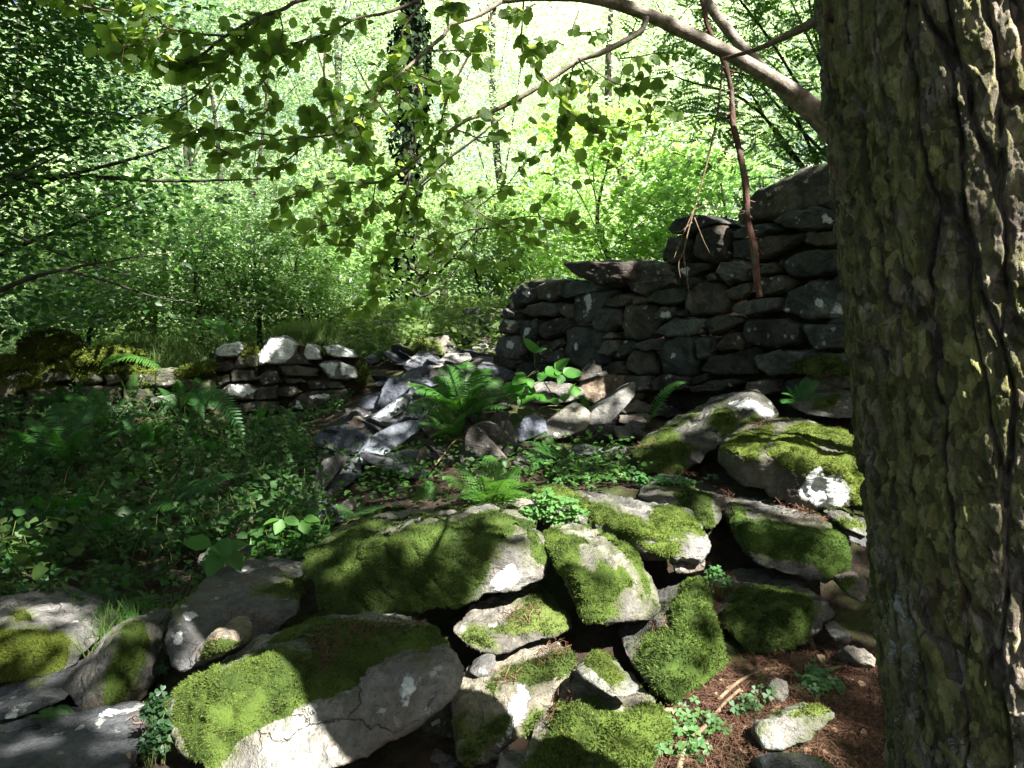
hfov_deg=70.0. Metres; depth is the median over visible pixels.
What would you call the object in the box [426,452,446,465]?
fallen stone
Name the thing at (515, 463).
fallen stone
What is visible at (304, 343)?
turf hump
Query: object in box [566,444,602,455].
fallen stone
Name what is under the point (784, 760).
boulder
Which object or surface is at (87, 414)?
fern
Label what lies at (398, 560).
boulder
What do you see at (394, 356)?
fallen stone
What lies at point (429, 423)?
fallen stone
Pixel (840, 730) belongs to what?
needle litter
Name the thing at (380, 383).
fallen stone
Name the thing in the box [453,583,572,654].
boulder
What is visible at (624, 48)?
broadleaf tree
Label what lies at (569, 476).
wood sorrel
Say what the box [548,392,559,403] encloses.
fallen stone
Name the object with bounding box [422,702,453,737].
boulder
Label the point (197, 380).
bramble shoot
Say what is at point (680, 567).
boulder
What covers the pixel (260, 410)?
fern
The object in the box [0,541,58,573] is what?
fern
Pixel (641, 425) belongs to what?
fallen stone
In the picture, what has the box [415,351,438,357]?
fallen stone
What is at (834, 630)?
boulder
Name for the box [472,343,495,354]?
fallen stone
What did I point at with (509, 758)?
boulder
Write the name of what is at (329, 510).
fallen stone
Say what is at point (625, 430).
fallen stone
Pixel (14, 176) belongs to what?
beech tree
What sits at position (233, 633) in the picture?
boulder
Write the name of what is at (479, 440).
fallen stone
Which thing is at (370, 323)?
woodland herbs
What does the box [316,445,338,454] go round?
fallen stone
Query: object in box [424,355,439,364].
fallen stone
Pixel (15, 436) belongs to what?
fern
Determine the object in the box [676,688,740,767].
fallen twig
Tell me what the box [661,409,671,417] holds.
fallen stone
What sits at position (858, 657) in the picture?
boulder
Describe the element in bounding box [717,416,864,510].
boulder
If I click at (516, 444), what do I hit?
fallen stone
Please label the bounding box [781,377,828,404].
fern
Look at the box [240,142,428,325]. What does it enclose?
shrub
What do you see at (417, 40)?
ivy clad tree
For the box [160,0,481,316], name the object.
broadleaf tree
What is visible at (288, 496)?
undergrowth
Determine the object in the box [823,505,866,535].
boulder
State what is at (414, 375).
fallen stone
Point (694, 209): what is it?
trailing stem
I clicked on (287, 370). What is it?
dry stone wall
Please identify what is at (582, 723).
boulder
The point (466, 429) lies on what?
fallen stone
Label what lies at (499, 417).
fallen stone
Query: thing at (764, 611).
boulder
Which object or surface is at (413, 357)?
fallen stone
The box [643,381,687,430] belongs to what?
fern
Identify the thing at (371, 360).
fallen stone
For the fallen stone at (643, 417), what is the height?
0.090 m
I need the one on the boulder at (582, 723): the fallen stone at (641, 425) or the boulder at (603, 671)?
the boulder at (603, 671)
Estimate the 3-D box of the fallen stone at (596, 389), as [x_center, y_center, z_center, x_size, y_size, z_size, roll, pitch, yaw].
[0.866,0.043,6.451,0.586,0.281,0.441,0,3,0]
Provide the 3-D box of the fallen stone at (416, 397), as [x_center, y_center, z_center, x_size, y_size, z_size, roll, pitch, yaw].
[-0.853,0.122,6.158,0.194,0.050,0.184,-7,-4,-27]
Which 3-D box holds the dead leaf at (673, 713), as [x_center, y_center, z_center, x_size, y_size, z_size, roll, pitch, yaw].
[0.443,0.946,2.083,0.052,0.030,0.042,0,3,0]
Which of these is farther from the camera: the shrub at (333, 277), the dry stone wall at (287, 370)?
the shrub at (333, 277)
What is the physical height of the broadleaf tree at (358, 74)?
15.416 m
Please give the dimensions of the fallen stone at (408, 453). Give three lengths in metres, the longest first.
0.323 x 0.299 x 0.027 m
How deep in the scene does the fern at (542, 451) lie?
4.38 m
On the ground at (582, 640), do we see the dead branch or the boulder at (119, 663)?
the boulder at (119, 663)
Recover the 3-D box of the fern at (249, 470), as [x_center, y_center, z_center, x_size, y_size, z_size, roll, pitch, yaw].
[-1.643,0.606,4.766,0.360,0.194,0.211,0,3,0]
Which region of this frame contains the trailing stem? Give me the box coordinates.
[671,64,722,307]
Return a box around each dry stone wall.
[0,342,219,415]
[214,335,369,421]
[493,163,850,413]
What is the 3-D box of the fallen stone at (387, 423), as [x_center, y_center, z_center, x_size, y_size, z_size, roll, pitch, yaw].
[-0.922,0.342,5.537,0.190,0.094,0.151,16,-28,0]
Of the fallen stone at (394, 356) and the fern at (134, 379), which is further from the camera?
the fallen stone at (394, 356)
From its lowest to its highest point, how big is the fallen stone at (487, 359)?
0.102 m
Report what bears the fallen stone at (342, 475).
on the ground at (582, 640)
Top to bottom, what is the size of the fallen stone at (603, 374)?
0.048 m
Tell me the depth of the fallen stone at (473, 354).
7.91 m
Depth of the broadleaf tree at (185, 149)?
17.39 m
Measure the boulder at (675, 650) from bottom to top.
0.209 m
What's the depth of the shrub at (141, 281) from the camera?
9.63 m
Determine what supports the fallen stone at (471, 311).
on the ground at (582, 640)
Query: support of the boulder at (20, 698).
on the ground at (582, 640)
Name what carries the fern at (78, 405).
on the undergrowth
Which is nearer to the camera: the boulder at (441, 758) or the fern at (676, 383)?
the boulder at (441, 758)
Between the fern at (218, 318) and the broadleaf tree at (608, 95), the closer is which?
the fern at (218, 318)
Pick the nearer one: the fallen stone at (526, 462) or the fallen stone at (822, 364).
the fallen stone at (526, 462)
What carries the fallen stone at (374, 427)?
on the ground at (582, 640)
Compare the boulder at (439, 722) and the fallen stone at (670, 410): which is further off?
the fallen stone at (670, 410)
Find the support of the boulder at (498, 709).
on the ground at (582, 640)
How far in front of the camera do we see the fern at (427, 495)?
3.91 m
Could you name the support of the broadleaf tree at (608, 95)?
on the ground at (582, 640)
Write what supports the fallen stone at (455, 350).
on the ground at (582, 640)
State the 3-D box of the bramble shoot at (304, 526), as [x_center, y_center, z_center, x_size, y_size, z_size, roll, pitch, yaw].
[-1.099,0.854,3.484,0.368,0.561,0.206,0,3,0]
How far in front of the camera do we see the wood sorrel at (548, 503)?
3.02 m
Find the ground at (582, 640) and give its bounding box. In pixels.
[0,316,885,767]
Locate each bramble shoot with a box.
[182,534,247,577]
[183,378,221,416]
[245,502,319,559]
[500,338,582,408]
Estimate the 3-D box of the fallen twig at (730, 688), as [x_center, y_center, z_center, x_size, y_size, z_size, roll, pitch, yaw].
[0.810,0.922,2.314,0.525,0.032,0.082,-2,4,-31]
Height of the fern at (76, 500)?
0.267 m
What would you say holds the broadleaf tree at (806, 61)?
on the ground at (582, 640)
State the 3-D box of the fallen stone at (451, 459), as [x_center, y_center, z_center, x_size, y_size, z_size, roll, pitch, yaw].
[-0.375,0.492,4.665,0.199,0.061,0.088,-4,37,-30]
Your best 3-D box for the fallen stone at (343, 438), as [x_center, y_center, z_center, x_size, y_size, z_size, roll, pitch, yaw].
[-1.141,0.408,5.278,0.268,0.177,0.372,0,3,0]
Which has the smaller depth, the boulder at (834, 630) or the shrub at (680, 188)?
the boulder at (834, 630)
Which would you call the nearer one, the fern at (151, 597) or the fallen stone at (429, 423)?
the fern at (151, 597)
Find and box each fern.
[0,427,69,474]
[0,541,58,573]
[8,402,120,467]
[19,493,88,531]
[27,704,72,720]
[34,383,96,409]
[53,389,153,431]
[70,511,136,545]
[78,586,161,621]
[99,353,162,371]
[109,501,195,514]
[119,418,187,452]
[121,372,144,401]
[139,473,243,500]
[146,381,209,415]
[177,517,226,541]
[181,435,231,461]
[185,385,244,438]
[196,315,254,339]
[240,408,285,434]
[243,467,286,486]
[335,502,384,519]
[351,343,383,356]
[388,296,432,318]
[406,361,509,417]
[416,477,439,501]
[417,407,466,438]
[446,455,532,506]
[523,439,585,470]
[573,395,590,409]
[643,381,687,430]
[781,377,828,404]
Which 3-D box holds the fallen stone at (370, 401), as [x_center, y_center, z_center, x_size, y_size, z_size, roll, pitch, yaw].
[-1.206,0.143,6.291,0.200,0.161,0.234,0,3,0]
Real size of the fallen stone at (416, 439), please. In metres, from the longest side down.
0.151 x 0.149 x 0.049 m
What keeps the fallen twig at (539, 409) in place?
on the ground at (582, 640)
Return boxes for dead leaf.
[508,737,528,750]
[664,708,675,717]
[815,654,824,660]
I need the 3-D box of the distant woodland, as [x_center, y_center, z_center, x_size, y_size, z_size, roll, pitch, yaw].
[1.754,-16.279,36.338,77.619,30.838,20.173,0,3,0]
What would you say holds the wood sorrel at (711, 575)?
on the boulder at (764, 611)
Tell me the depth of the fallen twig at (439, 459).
4.70 m
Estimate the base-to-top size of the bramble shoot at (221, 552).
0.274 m
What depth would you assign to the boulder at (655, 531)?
2.89 m
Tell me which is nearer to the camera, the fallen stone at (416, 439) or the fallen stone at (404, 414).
the fallen stone at (416, 439)
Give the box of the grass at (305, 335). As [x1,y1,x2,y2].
[5,305,468,657]
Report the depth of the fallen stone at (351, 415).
5.92 m
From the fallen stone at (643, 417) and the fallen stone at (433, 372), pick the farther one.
the fallen stone at (433, 372)
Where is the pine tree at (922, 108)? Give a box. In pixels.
[721,0,1023,767]
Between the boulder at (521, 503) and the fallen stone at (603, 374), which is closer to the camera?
the boulder at (521, 503)
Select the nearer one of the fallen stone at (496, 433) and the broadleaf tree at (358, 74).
the fallen stone at (496, 433)
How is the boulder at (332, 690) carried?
on the ground at (582, 640)
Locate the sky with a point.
(749, 97)
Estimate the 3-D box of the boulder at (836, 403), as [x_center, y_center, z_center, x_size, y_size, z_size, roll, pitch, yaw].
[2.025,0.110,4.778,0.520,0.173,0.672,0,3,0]
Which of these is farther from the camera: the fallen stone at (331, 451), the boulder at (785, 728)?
the fallen stone at (331, 451)
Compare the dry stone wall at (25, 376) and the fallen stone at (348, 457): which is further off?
the dry stone wall at (25, 376)
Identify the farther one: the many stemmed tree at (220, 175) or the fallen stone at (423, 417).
the many stemmed tree at (220, 175)
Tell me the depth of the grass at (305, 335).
7.89 m
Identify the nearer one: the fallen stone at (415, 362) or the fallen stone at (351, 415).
the fallen stone at (351, 415)
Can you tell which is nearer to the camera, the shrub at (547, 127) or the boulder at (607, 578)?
the boulder at (607, 578)
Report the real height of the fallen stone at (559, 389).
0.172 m
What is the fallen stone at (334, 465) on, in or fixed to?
on the ground at (582, 640)
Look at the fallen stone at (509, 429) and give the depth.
5.01 m
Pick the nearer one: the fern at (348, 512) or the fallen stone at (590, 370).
the fern at (348, 512)
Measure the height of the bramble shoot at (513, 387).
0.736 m
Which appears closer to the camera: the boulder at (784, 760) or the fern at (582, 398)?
the boulder at (784, 760)
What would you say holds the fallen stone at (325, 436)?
on the ground at (582, 640)
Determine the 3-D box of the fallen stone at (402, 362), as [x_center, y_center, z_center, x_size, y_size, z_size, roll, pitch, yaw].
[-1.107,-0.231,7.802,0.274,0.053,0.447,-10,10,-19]
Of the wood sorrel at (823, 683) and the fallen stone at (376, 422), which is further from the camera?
the fallen stone at (376, 422)
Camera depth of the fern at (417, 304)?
10.22 m
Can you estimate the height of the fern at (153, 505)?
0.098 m
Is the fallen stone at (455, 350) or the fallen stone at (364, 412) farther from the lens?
the fallen stone at (455, 350)
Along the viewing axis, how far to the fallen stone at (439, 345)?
8.12 m
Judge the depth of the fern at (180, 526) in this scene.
3.87 m
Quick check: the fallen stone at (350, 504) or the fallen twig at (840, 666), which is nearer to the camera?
the fallen twig at (840, 666)
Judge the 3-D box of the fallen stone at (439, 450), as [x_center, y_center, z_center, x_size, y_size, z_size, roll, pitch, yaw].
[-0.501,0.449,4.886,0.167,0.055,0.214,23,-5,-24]
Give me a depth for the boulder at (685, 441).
4.26 m
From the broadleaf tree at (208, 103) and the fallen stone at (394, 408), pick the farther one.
the broadleaf tree at (208, 103)
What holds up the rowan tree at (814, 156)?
on the ground at (582, 640)
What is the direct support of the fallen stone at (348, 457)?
on the ground at (582, 640)
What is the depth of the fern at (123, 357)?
6.59 m
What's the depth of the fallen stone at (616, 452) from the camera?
4.45 m
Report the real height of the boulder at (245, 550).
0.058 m
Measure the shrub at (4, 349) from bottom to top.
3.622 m
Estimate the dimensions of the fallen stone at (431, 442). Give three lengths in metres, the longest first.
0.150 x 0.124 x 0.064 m
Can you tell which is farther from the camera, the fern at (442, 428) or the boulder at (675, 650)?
the fern at (442, 428)
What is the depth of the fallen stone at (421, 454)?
4.69 m
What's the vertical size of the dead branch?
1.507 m
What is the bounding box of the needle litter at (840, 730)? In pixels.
[80,446,885,767]
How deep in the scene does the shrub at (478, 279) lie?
12.60 m
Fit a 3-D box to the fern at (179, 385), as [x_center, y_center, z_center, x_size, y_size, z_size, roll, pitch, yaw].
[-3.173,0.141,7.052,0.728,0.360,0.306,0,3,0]
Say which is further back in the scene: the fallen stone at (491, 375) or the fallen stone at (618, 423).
the fallen stone at (491, 375)
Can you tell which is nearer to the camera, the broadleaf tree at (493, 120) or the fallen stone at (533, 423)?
the fallen stone at (533, 423)
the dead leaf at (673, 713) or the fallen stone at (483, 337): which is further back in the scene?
the fallen stone at (483, 337)
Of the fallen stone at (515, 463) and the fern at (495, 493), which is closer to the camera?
the fern at (495, 493)
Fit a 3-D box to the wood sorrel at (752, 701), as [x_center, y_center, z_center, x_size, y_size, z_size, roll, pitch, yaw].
[0.715,0.943,2.132,0.232,0.103,0.076,-3,4,-42]
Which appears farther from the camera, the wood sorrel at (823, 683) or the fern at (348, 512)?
the fern at (348, 512)
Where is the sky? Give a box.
[0,0,825,325]
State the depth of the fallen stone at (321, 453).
5.13 m
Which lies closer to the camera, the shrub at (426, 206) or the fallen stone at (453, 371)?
the fallen stone at (453, 371)
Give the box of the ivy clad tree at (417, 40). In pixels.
[158,0,610,308]
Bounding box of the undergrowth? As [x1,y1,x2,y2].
[0,384,336,608]
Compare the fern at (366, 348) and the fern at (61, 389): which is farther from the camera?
the fern at (366, 348)
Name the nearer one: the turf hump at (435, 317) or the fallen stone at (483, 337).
the fallen stone at (483, 337)
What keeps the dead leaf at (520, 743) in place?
on the boulder at (582, 723)
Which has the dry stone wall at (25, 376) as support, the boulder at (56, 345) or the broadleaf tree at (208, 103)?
the boulder at (56, 345)
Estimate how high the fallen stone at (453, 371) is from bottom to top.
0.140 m
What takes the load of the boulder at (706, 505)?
on the ground at (582, 640)
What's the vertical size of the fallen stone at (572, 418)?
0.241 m
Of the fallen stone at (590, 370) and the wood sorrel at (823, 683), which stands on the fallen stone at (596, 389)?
the fallen stone at (590, 370)
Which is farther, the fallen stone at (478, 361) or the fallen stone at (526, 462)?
the fallen stone at (478, 361)
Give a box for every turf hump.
[274,315,342,347]
[391,309,461,326]
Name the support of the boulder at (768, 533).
on the ground at (582, 640)
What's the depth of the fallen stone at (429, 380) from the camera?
6.52 m
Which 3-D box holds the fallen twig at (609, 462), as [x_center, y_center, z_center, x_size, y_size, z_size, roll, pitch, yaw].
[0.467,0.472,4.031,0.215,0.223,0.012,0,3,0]
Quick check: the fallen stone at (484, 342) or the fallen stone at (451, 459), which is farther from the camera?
the fallen stone at (484, 342)
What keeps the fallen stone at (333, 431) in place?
on the ground at (582, 640)
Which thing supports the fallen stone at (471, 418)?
on the ground at (582, 640)
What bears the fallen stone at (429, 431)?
on the ground at (582, 640)
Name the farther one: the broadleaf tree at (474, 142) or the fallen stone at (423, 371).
the broadleaf tree at (474, 142)
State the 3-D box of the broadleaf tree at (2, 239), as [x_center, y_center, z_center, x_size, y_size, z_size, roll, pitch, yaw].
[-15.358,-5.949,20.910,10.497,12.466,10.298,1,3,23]
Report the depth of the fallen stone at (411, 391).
6.20 m
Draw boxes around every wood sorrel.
[136,685,174,767]
[155,649,170,683]
[520,487,589,525]
[544,449,631,491]
[633,471,718,487]
[655,695,732,767]
[704,565,732,599]
[729,682,776,725]
[791,657,845,707]
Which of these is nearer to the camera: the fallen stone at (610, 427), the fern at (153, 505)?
the fern at (153, 505)
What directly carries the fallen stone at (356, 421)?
on the ground at (582, 640)
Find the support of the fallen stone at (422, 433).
on the ground at (582, 640)
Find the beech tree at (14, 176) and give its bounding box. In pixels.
[0,0,304,375]
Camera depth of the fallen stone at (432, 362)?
7.48 m
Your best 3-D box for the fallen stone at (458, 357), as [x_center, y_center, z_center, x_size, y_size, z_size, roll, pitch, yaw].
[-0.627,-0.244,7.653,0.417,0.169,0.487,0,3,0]
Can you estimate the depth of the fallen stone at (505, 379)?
6.79 m
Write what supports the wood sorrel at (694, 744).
on the ground at (582, 640)
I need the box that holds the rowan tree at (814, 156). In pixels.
[578,0,827,221]
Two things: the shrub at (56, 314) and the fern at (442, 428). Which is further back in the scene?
the shrub at (56, 314)
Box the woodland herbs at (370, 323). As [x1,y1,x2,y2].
[0,293,510,580]
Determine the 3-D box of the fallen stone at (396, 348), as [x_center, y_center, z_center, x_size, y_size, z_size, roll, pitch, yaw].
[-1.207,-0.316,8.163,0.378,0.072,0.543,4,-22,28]
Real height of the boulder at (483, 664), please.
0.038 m
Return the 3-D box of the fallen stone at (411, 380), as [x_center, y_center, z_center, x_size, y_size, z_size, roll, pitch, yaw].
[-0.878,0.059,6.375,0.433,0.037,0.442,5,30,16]
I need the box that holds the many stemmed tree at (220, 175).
[20,0,440,332]
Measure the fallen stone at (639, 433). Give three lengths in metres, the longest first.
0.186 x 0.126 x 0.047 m
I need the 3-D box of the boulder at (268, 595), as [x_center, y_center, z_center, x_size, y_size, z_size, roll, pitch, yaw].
[-1.033,0.834,2.890,0.440,0.153,1.054,0,3,-9]
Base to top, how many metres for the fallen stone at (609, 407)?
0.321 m
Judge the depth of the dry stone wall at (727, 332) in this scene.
5.59 m
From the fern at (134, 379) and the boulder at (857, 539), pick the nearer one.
the boulder at (857, 539)
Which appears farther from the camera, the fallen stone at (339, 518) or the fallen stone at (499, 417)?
the fallen stone at (499, 417)
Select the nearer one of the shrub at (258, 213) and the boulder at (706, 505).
the boulder at (706, 505)
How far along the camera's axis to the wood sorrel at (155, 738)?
2.05 m
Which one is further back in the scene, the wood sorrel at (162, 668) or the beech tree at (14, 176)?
the beech tree at (14, 176)
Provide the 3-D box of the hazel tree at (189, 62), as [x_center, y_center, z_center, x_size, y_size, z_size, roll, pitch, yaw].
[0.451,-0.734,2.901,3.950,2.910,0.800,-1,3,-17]
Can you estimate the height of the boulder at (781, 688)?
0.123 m
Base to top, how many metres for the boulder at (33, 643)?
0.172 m
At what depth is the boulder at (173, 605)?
3.20 m
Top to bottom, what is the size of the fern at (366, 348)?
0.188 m
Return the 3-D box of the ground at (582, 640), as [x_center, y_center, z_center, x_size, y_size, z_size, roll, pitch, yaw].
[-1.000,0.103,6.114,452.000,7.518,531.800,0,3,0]
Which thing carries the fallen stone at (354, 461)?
on the ground at (582, 640)
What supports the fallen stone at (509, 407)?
on the ground at (582, 640)
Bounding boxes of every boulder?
[0,585,116,683]
[0,656,83,719]
[0,701,160,767]
[15,326,87,360]
[63,608,172,710]
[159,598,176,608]
[164,555,306,672]
[167,611,463,767]
[195,616,252,662]
[197,537,259,568]
[300,500,550,614]
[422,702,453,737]
[430,749,457,767]
[450,636,577,767]
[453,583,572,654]
[469,653,495,677]
[495,497,535,517]
[496,736,530,767]
[518,662,674,767]
[532,484,710,564]
[542,519,660,625]
[576,649,638,695]
[618,572,730,709]
[632,389,778,475]
[638,473,733,528]
[669,560,704,573]
[711,568,834,654]
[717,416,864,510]
[722,496,852,583]
[751,702,834,751]
[752,752,833,767]
[759,678,788,704]
[785,388,852,418]
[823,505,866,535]
[823,620,851,643]
[833,570,867,601]
[836,645,875,672]
[841,528,866,547]
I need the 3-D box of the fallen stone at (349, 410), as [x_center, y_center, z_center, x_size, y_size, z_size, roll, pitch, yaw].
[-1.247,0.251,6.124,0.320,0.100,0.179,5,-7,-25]
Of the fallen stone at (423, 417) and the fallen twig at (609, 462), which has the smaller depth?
the fallen twig at (609, 462)
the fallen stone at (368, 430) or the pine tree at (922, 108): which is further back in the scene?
the fallen stone at (368, 430)
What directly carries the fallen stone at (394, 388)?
on the ground at (582, 640)
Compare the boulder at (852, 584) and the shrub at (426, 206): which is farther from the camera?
the shrub at (426, 206)
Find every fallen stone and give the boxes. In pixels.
[298,500,337,520]
[310,460,361,494]
[312,453,346,490]
[314,424,347,444]
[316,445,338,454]
[316,456,364,478]
[318,442,339,459]
[319,429,338,433]
[329,515,343,522]
[333,427,368,455]
[334,497,356,515]
[340,407,378,420]
[345,408,353,412]
[346,410,362,421]
[347,416,365,427]
[352,457,361,467]
[358,391,380,408]
[358,420,425,465]
[359,452,429,479]
[361,420,382,431]
[361,425,377,436]
[362,393,412,427]
[366,350,381,363]
[366,418,386,428]
[372,375,388,381]
[375,380,386,385]
[377,376,410,408]
[380,421,393,426]
[383,350,407,366]
[385,418,400,425]
[388,449,430,458]
[391,344,415,356]
[394,407,422,419]
[395,358,408,365]
[399,416,416,422]
[401,372,421,379]
[402,335,456,355]
[403,356,428,369]
[404,377,435,395]
[404,388,415,394]
[405,355,420,363]
[407,365,432,377]
[407,436,424,446]
[412,395,420,399]
[412,431,424,436]
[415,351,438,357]
[415,447,429,463]
[416,377,439,386]
[418,405,455,426]
[421,422,438,436]
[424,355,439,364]
[424,419,438,436]
[425,439,443,446]
[426,359,440,364]
[426,444,448,456]
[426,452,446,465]
[429,363,465,376]
[432,352,471,367]
[439,365,460,379]
[440,453,460,466]
[449,346,460,352]
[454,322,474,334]
[460,350,492,358]
[460,426,506,466]
[463,333,492,344]
[464,307,505,332]
[464,425,473,435]
[465,409,477,422]
[466,339,495,345]
[468,356,492,362]
[470,358,483,366]
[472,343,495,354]
[472,367,497,380]
[474,421,513,454]
[477,361,514,378]
[490,410,509,428]
[493,376,507,387]
[494,403,511,410]
[504,419,516,441]
[512,455,531,472]
[512,457,533,469]
[513,441,522,452]
[515,381,584,403]
[516,414,546,441]
[534,402,590,439]
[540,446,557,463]
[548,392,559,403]
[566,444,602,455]
[579,363,601,380]
[579,374,645,403]
[587,424,617,442]
[589,382,635,423]
[595,445,625,459]
[597,371,607,376]
[603,422,616,425]
[606,425,616,437]
[613,417,625,425]
[613,426,632,438]
[618,412,649,423]
[621,421,645,442]
[624,400,652,412]
[633,427,645,439]
[652,403,683,415]
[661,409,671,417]
[787,352,850,377]
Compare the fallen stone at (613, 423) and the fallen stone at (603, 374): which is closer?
the fallen stone at (613, 423)
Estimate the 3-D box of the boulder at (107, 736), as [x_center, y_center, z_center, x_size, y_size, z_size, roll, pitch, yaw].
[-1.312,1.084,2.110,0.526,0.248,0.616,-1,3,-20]
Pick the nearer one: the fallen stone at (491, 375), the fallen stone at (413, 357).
the fallen stone at (491, 375)
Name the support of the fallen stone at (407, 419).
on the ground at (582, 640)
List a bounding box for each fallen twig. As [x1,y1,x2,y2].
[434,436,462,465]
[517,405,563,418]
[595,450,615,477]
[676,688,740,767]
[716,665,826,701]
[829,665,852,671]
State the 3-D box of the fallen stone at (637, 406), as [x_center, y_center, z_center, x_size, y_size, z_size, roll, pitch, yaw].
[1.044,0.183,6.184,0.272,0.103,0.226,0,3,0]
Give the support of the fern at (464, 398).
on the ground at (582, 640)
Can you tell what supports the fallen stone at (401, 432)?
on the ground at (582, 640)
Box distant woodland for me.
[0,0,826,332]
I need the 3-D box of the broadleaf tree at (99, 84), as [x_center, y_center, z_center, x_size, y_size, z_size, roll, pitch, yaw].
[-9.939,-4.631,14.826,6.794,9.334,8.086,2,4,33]
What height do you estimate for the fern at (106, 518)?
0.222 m
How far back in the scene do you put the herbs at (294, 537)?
4.12 m
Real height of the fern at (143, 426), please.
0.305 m
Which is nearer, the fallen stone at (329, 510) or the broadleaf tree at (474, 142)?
the fallen stone at (329, 510)
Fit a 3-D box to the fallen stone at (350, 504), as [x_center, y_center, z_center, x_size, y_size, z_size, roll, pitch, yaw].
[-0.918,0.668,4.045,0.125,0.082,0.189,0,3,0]
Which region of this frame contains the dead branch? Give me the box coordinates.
[700,0,765,297]
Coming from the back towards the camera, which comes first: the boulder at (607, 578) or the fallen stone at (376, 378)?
the fallen stone at (376, 378)
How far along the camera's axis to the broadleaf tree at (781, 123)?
19.62 m
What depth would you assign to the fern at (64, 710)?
2.25 m
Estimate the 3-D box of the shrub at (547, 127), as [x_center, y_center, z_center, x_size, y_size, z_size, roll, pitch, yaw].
[1.732,-2.699,11.488,4.664,3.737,3.808,0,3,0]
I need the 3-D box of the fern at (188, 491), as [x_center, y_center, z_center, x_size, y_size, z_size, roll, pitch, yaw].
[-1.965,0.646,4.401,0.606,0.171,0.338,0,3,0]
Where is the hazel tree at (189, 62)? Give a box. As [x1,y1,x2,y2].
[31,0,827,320]
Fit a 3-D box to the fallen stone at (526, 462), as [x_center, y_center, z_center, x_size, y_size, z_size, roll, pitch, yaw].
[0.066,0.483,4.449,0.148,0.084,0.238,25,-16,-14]
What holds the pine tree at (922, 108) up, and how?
on the ground at (582, 640)
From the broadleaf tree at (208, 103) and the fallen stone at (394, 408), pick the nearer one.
the fallen stone at (394, 408)
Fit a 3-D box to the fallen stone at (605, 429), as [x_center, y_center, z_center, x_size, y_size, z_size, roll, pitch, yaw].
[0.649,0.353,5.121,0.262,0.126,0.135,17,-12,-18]
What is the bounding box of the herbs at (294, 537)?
[150,341,652,599]
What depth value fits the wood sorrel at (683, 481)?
3.73 m
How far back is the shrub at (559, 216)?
13.16 m
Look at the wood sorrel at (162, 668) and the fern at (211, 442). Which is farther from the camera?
the fern at (211, 442)
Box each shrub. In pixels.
[0,147,183,353]
[0,185,189,348]
[11,133,255,354]
[90,188,283,359]
[167,170,355,355]
[224,207,369,338]
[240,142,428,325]
[337,168,502,305]
[410,171,553,305]
[471,167,629,297]
[476,83,741,288]
[607,107,817,262]
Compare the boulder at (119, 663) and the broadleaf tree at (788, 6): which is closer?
the boulder at (119, 663)
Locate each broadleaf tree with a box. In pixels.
[0,0,292,331]
[0,1,235,332]
[0,2,141,348]
[2,0,377,332]
[117,0,429,318]
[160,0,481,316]
[271,0,617,301]
[316,0,677,298]
[430,0,800,276]
[489,0,802,260]
[558,0,826,237]
[675,2,823,202]
[776,13,820,167]
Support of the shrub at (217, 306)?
on the ground at (582, 640)
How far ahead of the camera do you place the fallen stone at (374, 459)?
4.57 m
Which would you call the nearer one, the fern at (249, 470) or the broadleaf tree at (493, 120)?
the fern at (249, 470)
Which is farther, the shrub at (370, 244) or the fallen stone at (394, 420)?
the shrub at (370, 244)

